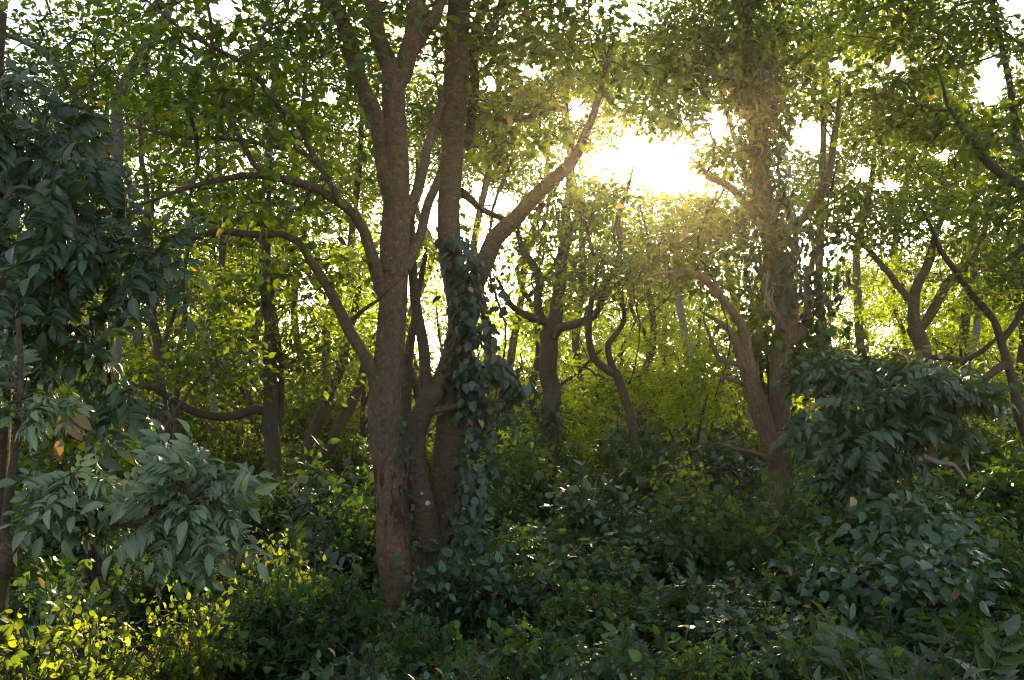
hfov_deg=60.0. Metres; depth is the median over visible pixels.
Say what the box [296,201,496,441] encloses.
woodland tree
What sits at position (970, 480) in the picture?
undergrowth shrub
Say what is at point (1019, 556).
undergrowth shrub
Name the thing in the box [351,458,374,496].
undergrowth shrub
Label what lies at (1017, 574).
undergrowth shrub
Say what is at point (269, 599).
undergrowth shrub
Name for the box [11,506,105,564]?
undergrowth shrub
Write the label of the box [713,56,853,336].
ivy
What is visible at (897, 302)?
tree
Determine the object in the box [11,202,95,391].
woodland tree
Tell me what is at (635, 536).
undergrowth shrub
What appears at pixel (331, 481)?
undergrowth shrub
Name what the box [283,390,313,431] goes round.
undergrowth shrub
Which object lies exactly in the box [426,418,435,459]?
undergrowth shrub
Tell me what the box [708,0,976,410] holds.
forest tree
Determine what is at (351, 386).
woodland tree
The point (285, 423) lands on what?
undergrowth shrub
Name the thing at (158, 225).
forest tree
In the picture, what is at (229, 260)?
woodland tree
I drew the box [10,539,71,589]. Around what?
undergrowth shrub
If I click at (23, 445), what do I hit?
undergrowth shrub
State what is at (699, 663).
undergrowth shrub
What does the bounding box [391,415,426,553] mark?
ivy
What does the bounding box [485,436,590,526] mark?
undergrowth shrub
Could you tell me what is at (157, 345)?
slender tree
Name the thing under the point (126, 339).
woodland tree
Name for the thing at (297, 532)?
broad leaved plant
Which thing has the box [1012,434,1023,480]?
undergrowth shrub
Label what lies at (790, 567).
undergrowth shrub
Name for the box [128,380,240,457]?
shrub
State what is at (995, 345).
woodland tree
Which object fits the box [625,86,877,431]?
forest tree
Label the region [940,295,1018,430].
woodland tree
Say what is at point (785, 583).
undergrowth shrub
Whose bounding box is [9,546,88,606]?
undergrowth shrub
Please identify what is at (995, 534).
undergrowth shrub
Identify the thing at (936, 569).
thicket
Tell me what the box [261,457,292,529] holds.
undergrowth shrub
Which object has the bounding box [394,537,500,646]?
undergrowth shrub
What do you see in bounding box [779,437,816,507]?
ivy
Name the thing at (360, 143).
forest tree
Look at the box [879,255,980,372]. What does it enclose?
woodland tree
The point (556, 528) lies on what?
undergrowth shrub
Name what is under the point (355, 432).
undergrowth shrub
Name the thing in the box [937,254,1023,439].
woodland tree
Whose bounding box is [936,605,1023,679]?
undergrowth shrub
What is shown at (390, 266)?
broadleaf tree
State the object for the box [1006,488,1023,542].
undergrowth shrub
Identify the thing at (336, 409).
shrub
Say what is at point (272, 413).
dark tree
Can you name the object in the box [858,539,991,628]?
undergrowth shrub
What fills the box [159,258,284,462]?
background tree
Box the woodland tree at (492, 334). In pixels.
[435,316,509,360]
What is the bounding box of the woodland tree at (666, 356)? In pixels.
[637,277,717,399]
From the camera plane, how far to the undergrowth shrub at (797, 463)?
22.08 m
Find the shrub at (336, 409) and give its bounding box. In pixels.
[284,356,369,480]
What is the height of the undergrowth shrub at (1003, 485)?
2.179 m
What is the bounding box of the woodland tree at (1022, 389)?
[981,367,1023,449]
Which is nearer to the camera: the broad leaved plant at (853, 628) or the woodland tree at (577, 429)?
the broad leaved plant at (853, 628)
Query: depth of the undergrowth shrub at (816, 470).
19.70 m
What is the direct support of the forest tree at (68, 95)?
on the ground at (748, 511)
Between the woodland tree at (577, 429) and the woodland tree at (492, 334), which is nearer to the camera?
the woodland tree at (577, 429)
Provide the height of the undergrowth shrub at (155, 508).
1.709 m
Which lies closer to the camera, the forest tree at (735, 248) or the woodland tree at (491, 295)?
the forest tree at (735, 248)
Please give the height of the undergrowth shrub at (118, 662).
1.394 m
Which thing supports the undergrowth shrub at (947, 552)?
on the ground at (748, 511)
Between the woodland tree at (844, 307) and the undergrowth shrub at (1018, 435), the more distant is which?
the woodland tree at (844, 307)
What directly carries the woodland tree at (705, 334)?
on the ground at (748, 511)
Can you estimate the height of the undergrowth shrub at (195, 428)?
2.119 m
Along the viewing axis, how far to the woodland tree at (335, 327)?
50.69 m
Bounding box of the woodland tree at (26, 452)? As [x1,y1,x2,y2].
[10,371,84,458]
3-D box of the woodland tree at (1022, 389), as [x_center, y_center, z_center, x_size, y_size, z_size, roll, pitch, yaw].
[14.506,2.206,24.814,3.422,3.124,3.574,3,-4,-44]
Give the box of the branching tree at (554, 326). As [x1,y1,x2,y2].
[474,124,681,479]
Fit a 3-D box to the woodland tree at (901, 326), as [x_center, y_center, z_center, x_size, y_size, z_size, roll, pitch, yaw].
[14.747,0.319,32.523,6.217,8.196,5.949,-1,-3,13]
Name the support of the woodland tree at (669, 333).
on the ground at (748, 511)
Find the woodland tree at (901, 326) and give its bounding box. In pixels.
[829,241,1003,429]
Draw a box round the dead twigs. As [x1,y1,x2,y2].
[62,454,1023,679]
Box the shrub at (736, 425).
[707,387,793,441]
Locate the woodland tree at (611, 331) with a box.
[540,268,668,434]
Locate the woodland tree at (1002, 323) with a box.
[950,243,1023,440]
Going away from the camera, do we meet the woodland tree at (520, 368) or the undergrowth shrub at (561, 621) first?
the undergrowth shrub at (561, 621)
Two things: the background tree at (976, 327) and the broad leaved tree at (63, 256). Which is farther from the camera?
the background tree at (976, 327)
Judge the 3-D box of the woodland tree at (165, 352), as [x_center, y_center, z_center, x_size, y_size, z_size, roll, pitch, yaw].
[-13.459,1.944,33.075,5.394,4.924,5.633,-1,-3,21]
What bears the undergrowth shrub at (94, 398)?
on the ground at (748, 511)
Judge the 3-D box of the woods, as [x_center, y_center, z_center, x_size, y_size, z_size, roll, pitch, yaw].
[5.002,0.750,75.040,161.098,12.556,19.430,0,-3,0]
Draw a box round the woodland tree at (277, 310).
[199,271,315,394]
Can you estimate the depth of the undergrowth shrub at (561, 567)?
10.01 m
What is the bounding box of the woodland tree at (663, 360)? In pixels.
[585,253,726,405]
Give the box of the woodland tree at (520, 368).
[482,353,539,394]
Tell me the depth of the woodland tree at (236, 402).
28.11 m
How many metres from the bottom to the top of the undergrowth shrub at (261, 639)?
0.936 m
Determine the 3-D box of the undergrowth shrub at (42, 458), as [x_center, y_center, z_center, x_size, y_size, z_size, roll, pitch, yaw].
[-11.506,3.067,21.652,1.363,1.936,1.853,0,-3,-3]
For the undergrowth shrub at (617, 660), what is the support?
on the ground at (748, 511)
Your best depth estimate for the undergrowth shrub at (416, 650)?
7.26 m
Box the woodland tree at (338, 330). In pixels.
[247,222,413,427]
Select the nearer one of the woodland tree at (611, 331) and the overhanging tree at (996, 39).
the overhanging tree at (996, 39)
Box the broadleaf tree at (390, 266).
[38,0,591,632]
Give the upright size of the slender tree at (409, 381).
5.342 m
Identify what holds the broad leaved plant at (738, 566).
on the ground at (748, 511)
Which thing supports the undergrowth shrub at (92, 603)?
on the ground at (748, 511)
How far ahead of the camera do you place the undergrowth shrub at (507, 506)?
14.22 m
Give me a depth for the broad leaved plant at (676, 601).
8.81 m
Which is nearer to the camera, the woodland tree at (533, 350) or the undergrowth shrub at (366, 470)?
the undergrowth shrub at (366, 470)
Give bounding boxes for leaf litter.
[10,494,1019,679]
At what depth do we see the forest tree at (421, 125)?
26.98 m
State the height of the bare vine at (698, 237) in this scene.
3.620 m
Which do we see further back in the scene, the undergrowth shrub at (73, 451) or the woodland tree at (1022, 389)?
the woodland tree at (1022, 389)
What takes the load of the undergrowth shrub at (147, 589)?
on the ground at (748, 511)
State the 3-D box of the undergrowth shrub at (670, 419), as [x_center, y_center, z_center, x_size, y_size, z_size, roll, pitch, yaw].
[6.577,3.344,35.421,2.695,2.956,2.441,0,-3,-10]
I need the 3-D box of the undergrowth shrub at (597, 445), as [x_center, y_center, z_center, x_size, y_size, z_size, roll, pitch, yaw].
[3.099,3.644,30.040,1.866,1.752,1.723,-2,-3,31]
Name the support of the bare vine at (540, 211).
hanging from the crooked tree at (611, 370)
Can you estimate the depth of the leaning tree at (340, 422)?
20.91 m
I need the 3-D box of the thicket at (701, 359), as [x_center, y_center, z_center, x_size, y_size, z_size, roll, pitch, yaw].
[4.615,1.586,23.598,3.817,4.424,6.639,1,-3,-23]
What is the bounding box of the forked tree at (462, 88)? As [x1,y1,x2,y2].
[404,0,715,597]
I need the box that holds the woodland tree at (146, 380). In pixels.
[121,336,236,443]
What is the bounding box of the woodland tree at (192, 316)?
[134,279,247,415]
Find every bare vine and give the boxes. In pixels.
[188,116,217,224]
[488,159,512,409]
[530,191,558,333]
[578,197,630,358]
[629,205,649,383]
[697,191,730,396]
[745,248,762,300]
[815,159,838,299]
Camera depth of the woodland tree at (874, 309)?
51.12 m
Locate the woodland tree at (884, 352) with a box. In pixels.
[845,325,983,374]
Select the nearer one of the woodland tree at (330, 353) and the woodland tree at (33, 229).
the woodland tree at (33, 229)
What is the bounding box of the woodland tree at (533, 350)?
[500,268,621,406]
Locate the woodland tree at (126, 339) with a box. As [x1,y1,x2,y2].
[13,215,173,413]
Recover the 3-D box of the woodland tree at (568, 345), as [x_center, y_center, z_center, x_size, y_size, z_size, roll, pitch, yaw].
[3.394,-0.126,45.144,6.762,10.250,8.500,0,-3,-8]
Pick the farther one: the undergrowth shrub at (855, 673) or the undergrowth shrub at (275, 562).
the undergrowth shrub at (275, 562)
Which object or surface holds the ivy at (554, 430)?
attached to the branching tree at (554, 326)
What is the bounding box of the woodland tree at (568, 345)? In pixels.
[514,240,633,422]
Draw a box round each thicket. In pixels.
[10,304,278,585]
[586,318,767,464]
[694,295,859,469]
[751,473,1023,630]
[768,349,1023,551]
[772,339,989,481]
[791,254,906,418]
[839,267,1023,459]
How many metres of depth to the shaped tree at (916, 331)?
20.93 m
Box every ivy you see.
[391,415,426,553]
[432,233,518,517]
[436,459,501,583]
[457,360,540,495]
[534,401,572,478]
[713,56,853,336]
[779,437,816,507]
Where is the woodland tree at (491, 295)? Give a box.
[428,269,527,370]
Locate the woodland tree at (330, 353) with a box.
[295,328,354,399]
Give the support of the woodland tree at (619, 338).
on the ground at (748, 511)
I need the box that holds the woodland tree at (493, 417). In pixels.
[472,387,528,452]
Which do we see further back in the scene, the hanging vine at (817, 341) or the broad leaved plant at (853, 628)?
the hanging vine at (817, 341)
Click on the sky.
(665, 164)
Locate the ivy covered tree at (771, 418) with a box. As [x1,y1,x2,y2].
[597,0,936,521]
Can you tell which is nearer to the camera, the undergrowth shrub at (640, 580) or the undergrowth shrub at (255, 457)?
the undergrowth shrub at (640, 580)
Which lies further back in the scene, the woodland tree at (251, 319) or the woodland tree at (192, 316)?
the woodland tree at (192, 316)
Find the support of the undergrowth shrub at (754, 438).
on the ground at (748, 511)
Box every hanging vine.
[688,0,819,156]
[799,265,867,391]
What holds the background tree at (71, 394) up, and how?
on the ground at (748, 511)
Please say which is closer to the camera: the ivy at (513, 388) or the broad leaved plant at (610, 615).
the broad leaved plant at (610, 615)
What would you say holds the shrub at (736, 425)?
on the ground at (748, 511)
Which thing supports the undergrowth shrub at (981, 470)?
on the ground at (748, 511)
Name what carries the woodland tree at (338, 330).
on the ground at (748, 511)
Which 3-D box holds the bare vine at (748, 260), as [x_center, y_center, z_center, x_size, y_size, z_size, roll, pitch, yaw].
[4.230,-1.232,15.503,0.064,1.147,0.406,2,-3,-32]
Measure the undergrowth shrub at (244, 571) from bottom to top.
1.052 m
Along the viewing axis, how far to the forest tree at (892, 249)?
33.18 m
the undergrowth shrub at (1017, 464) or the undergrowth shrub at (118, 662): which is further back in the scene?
the undergrowth shrub at (1017, 464)
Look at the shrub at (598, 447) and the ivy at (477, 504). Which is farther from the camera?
the shrub at (598, 447)
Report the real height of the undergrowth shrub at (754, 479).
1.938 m
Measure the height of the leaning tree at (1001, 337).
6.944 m
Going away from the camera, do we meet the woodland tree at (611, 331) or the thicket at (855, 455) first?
the thicket at (855, 455)
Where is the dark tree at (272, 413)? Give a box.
[129,24,379,488]
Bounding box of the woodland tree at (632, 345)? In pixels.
[603,308,675,423]
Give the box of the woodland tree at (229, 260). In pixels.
[134,184,323,430]
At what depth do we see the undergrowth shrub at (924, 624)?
7.55 m
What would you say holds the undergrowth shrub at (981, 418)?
on the ground at (748, 511)
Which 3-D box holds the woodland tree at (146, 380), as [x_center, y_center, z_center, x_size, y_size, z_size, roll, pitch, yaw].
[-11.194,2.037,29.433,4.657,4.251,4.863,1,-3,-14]
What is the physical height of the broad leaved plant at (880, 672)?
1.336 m
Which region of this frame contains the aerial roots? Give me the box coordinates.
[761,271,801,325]
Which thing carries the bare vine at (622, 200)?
hanging from the crooked tree at (611, 370)
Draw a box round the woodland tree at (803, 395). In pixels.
[765,353,836,411]
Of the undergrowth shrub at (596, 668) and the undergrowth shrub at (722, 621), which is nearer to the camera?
the undergrowth shrub at (596, 668)
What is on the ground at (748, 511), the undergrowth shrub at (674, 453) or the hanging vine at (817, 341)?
the undergrowth shrub at (674, 453)
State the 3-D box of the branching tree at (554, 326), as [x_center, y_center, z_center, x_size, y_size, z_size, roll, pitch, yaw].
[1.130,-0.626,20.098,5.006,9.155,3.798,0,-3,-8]
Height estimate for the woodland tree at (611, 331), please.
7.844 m
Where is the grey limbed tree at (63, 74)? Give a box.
[0,0,273,560]
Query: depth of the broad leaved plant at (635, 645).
6.64 m
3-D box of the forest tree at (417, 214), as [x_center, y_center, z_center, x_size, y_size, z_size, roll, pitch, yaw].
[-3.142,-3.461,33.237,10.833,16.608,5.468,1,-3,-16]
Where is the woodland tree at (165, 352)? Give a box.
[121,331,224,429]
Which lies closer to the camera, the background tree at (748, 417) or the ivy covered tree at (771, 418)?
the ivy covered tree at (771, 418)
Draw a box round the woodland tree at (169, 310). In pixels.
[83,239,244,420]
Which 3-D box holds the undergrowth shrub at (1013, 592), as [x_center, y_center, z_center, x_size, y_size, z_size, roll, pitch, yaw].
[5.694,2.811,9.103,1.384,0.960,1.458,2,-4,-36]
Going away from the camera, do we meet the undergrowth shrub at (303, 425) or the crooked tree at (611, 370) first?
the crooked tree at (611, 370)
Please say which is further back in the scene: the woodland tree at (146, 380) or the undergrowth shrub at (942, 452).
the woodland tree at (146, 380)
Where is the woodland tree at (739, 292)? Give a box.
[708,242,841,436]
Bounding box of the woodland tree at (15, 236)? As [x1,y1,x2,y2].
[10,226,94,437]
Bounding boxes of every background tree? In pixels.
[12,259,162,516]
[75,288,189,401]
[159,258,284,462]
[603,207,733,453]
[684,267,826,439]
[903,227,1023,367]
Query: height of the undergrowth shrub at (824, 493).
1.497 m
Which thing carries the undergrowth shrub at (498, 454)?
on the ground at (748, 511)
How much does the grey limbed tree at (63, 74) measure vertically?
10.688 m
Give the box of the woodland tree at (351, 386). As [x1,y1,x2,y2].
[310,355,373,412]
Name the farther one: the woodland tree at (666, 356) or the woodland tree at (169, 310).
the woodland tree at (666, 356)
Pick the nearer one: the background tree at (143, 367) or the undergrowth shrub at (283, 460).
the undergrowth shrub at (283, 460)
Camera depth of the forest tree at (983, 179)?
24.89 m
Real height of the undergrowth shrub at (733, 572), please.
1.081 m
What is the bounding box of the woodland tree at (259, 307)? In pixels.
[188,243,327,407]
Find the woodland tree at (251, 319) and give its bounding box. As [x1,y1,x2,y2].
[138,181,327,420]
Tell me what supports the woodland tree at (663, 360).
on the ground at (748, 511)
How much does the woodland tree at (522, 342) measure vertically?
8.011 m
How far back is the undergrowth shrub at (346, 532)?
11.66 m
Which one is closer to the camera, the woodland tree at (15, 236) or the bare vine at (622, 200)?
the bare vine at (622, 200)
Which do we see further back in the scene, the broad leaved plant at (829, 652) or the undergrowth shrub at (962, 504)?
the undergrowth shrub at (962, 504)
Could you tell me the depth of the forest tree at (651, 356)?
32.94 m
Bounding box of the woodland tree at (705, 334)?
[672,301,743,402]
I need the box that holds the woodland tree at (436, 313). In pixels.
[408,279,512,360]
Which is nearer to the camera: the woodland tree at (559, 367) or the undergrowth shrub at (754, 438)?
the undergrowth shrub at (754, 438)
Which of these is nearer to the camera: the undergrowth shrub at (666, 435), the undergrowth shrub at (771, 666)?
the undergrowth shrub at (771, 666)
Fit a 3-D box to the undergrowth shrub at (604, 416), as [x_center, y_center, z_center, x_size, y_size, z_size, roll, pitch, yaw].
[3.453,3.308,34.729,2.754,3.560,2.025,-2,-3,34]
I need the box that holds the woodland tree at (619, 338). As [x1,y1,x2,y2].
[581,313,646,378]
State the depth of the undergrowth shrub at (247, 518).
13.64 m
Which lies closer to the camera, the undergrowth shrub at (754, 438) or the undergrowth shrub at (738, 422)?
the undergrowth shrub at (754, 438)
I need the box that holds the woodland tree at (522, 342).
[480,291,571,409]
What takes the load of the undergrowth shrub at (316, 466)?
on the ground at (748, 511)
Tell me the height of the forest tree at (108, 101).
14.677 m
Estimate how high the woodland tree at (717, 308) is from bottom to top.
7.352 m
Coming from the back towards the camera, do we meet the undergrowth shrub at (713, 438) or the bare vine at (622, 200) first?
the undergrowth shrub at (713, 438)
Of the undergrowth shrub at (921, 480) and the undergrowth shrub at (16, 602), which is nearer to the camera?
the undergrowth shrub at (16, 602)
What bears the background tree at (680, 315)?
on the ground at (748, 511)
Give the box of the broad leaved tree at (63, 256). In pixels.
[0,9,215,545]
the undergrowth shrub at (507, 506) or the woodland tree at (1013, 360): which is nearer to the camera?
the undergrowth shrub at (507, 506)
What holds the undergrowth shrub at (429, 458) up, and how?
on the ground at (748, 511)
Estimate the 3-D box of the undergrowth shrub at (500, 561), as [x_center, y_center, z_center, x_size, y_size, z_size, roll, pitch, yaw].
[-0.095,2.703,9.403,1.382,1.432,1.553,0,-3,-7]
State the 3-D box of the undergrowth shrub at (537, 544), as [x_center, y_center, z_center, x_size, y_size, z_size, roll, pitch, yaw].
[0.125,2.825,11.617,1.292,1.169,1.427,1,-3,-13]
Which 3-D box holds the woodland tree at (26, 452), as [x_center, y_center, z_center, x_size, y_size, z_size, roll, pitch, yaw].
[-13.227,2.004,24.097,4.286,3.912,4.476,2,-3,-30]
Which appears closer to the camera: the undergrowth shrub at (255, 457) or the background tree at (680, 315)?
the undergrowth shrub at (255, 457)
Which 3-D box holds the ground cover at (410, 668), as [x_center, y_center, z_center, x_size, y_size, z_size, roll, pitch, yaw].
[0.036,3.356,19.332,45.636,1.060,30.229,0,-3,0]
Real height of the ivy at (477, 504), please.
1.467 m
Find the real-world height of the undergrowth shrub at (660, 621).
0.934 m
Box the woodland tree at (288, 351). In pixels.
[259,343,321,402]
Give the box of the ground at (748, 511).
[10,401,1023,679]
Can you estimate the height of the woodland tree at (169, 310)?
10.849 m
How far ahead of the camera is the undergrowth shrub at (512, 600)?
8.93 m
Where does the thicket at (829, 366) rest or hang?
on the ground at (748, 511)
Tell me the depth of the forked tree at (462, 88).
10.86 m
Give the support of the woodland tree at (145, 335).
on the ground at (748, 511)
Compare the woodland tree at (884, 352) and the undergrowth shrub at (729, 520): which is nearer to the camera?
the undergrowth shrub at (729, 520)
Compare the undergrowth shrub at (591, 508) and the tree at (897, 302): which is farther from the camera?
the tree at (897, 302)
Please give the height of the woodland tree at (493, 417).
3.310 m
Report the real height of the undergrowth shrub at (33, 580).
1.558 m
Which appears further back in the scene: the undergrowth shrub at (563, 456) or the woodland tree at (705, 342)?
the woodland tree at (705, 342)
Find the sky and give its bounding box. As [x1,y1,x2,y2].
[1,0,1023,375]
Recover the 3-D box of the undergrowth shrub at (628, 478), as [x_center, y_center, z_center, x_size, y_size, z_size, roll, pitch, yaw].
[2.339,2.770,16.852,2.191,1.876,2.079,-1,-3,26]
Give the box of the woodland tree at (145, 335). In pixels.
[121,303,197,355]
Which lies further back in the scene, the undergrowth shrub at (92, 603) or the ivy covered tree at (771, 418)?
the ivy covered tree at (771, 418)
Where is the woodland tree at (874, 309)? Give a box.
[815,257,931,356]
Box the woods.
[145,287,1017,408]
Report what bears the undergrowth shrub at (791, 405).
on the ground at (748, 511)
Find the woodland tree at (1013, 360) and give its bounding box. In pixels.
[973,344,1019,436]
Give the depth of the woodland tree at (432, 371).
44.68 m
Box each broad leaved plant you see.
[226,511,372,604]
[589,622,668,676]
[600,607,740,679]
[638,548,729,637]
[713,547,770,589]
[758,602,859,673]
[798,613,1023,679]
[802,598,989,679]
[866,629,1019,679]
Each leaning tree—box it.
[281,236,418,475]
[864,169,1023,446]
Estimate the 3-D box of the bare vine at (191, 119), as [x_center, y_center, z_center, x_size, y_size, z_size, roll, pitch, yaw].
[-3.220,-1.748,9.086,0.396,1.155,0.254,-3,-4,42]
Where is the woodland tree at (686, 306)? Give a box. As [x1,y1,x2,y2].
[608,233,723,424]
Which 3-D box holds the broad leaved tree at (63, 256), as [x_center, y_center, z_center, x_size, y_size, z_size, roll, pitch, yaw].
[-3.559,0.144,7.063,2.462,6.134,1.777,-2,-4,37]
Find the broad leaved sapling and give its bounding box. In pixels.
[0,319,278,677]
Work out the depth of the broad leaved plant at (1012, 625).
6.15 m
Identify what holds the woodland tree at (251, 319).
on the ground at (748, 511)
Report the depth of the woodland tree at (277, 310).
51.84 m
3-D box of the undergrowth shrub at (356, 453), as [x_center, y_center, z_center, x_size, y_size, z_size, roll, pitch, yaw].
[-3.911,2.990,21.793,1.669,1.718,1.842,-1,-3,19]
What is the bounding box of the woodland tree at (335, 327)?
[292,288,378,376]
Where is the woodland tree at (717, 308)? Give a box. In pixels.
[687,294,765,426]
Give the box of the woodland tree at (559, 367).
[524,355,575,388]
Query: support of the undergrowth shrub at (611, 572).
on the ground at (748, 511)
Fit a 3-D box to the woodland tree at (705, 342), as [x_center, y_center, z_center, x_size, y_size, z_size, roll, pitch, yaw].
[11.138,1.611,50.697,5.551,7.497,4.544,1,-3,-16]
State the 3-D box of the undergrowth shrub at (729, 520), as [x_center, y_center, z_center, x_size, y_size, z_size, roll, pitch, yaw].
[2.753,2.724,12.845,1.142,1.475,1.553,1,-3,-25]
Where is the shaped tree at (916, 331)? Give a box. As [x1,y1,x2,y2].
[818,101,1023,488]
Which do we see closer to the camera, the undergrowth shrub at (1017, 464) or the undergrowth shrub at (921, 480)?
the undergrowth shrub at (921, 480)
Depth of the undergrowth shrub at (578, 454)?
24.93 m
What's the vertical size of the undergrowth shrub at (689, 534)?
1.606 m
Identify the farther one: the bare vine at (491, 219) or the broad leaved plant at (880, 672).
the bare vine at (491, 219)
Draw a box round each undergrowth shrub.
[0,600,151,679]
[8,555,135,677]
[8,582,100,679]
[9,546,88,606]
[9,585,173,679]
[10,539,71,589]
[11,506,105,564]
[12,523,47,565]
[17,430,64,481]
[17,557,146,678]
[20,425,92,455]
[29,432,102,472]
[53,396,95,448]
[92,522,255,640]
[100,406,194,466]
[126,577,252,679]
[138,424,222,485]
[145,459,214,527]
[186,551,338,679]
[187,471,286,560]
[202,401,300,477]
[203,593,354,679]
[213,608,345,679]
[216,541,281,598]
[218,395,299,468]
[230,527,337,615]
[255,436,349,533]
[256,454,308,488]
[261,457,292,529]
[271,457,375,563]
[275,472,375,565]
[282,555,397,678]
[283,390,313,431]
[284,396,352,455]
[287,489,414,595]
[301,622,408,679]
[325,428,371,488]
[343,414,368,450]
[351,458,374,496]
[368,590,468,679]
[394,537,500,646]
[404,633,531,679]
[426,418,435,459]
[426,428,483,479]
[431,414,519,473]
[441,527,569,636]
[442,543,550,645]
[457,481,546,537]
[457,606,582,679]
[477,419,593,508]
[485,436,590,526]
[485,510,569,577]
[494,405,543,459]
[495,508,611,557]
[505,535,597,606]
[517,566,644,657]
[526,526,644,616]
[528,619,657,679]
[530,635,637,679]
[534,458,652,560]
[554,570,695,658]
[567,435,595,474]
[576,435,687,517]
[577,381,626,434]
[578,430,617,466]
[579,403,705,495]
[579,536,663,605]
[594,510,688,578]
[600,443,708,489]
[626,623,758,679]
[636,451,749,533]
[636,481,727,587]
[640,423,683,459]
[657,477,743,554]
[658,402,706,442]
[658,425,756,518]
[667,561,783,638]
[669,406,728,459]
[678,583,810,671]
[686,428,763,477]
[692,467,878,582]
[700,427,767,499]
[705,614,846,679]
[717,591,867,658]
[719,414,791,454]
[736,420,793,479]
[738,559,859,635]
[751,524,865,635]
[754,403,820,461]
[778,548,905,618]
[786,609,904,679]
[792,460,835,515]
[796,417,825,465]
[800,447,836,479]
[814,503,933,563]
[826,582,994,678]
[849,541,995,623]
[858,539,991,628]
[902,457,985,513]
[912,408,1023,477]
[923,472,979,521]
[924,500,1023,566]
[925,473,1017,552]
[925,526,1023,604]
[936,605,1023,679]
[939,435,1023,539]
[962,464,998,480]
[963,554,1023,638]
[978,415,993,432]
[998,573,1023,617]
[1003,435,1023,469]
[1003,443,1023,472]
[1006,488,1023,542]
[1008,535,1023,564]
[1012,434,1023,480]
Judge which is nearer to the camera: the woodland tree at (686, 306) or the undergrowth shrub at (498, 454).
the undergrowth shrub at (498, 454)
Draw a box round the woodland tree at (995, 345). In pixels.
[933,256,1021,437]
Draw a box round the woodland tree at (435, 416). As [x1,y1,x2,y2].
[411,385,510,451]
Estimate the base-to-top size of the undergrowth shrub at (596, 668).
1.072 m
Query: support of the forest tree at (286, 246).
on the ground at (748, 511)
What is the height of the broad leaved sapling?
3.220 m
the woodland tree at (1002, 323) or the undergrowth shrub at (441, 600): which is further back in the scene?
the woodland tree at (1002, 323)
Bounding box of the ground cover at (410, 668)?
[9,440,1023,679]
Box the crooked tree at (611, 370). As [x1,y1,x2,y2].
[527,212,723,467]
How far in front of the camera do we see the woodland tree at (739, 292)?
32.04 m
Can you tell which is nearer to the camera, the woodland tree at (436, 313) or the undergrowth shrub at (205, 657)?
the undergrowth shrub at (205, 657)
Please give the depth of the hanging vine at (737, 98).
15.63 m
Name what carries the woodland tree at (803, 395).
on the ground at (748, 511)
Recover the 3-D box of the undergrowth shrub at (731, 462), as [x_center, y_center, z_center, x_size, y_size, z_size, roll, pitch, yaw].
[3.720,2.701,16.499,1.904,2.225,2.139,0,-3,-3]
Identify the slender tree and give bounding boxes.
[74,113,249,489]
[335,208,494,570]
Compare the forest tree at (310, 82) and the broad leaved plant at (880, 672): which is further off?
the forest tree at (310, 82)
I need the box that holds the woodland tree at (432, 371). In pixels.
[365,355,438,426]
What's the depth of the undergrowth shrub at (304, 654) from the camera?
7.82 m
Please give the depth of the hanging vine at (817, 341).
16.12 m
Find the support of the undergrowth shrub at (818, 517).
on the ground at (748, 511)
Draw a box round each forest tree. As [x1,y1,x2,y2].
[4,13,180,440]
[11,0,227,441]
[23,86,271,417]
[97,0,334,445]
[158,0,439,452]
[171,77,424,451]
[219,0,442,450]
[294,28,561,425]
[350,0,628,456]
[414,11,683,435]
[433,0,699,467]
[541,97,755,412]
[596,0,828,391]
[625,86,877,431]
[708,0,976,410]
[730,14,994,403]
[784,0,1023,354]
[833,24,1023,431]
[866,117,1023,443]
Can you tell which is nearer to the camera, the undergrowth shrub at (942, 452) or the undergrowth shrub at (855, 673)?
the undergrowth shrub at (855, 673)
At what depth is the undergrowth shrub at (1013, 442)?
23.02 m
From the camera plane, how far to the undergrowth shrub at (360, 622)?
8.34 m
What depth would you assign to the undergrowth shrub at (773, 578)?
9.08 m
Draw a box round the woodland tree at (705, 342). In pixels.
[667,309,731,425]
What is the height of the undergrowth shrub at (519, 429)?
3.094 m
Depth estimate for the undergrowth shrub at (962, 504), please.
12.44 m
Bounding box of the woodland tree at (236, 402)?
[186,341,313,462]
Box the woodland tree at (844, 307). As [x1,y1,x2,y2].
[800,295,900,394]
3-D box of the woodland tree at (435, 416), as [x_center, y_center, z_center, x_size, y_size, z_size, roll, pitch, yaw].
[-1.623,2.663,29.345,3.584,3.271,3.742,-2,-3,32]
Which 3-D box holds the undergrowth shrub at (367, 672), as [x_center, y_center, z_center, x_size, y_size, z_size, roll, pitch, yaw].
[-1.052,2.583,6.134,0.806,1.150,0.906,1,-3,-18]
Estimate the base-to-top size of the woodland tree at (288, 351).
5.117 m
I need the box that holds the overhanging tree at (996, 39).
[791,0,1023,275]
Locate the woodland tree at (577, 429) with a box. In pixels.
[460,168,684,475]
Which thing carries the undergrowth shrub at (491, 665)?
on the ground at (748, 511)
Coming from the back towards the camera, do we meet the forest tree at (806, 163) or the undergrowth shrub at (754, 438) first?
the forest tree at (806, 163)
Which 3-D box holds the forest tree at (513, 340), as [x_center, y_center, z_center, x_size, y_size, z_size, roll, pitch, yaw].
[1.288,-3.544,32.323,10.529,16.500,5.562,1,-3,-10]
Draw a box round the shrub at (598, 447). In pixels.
[561,349,675,467]
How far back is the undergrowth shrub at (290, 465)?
18.07 m
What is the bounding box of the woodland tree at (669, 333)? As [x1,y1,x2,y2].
[590,242,757,436]

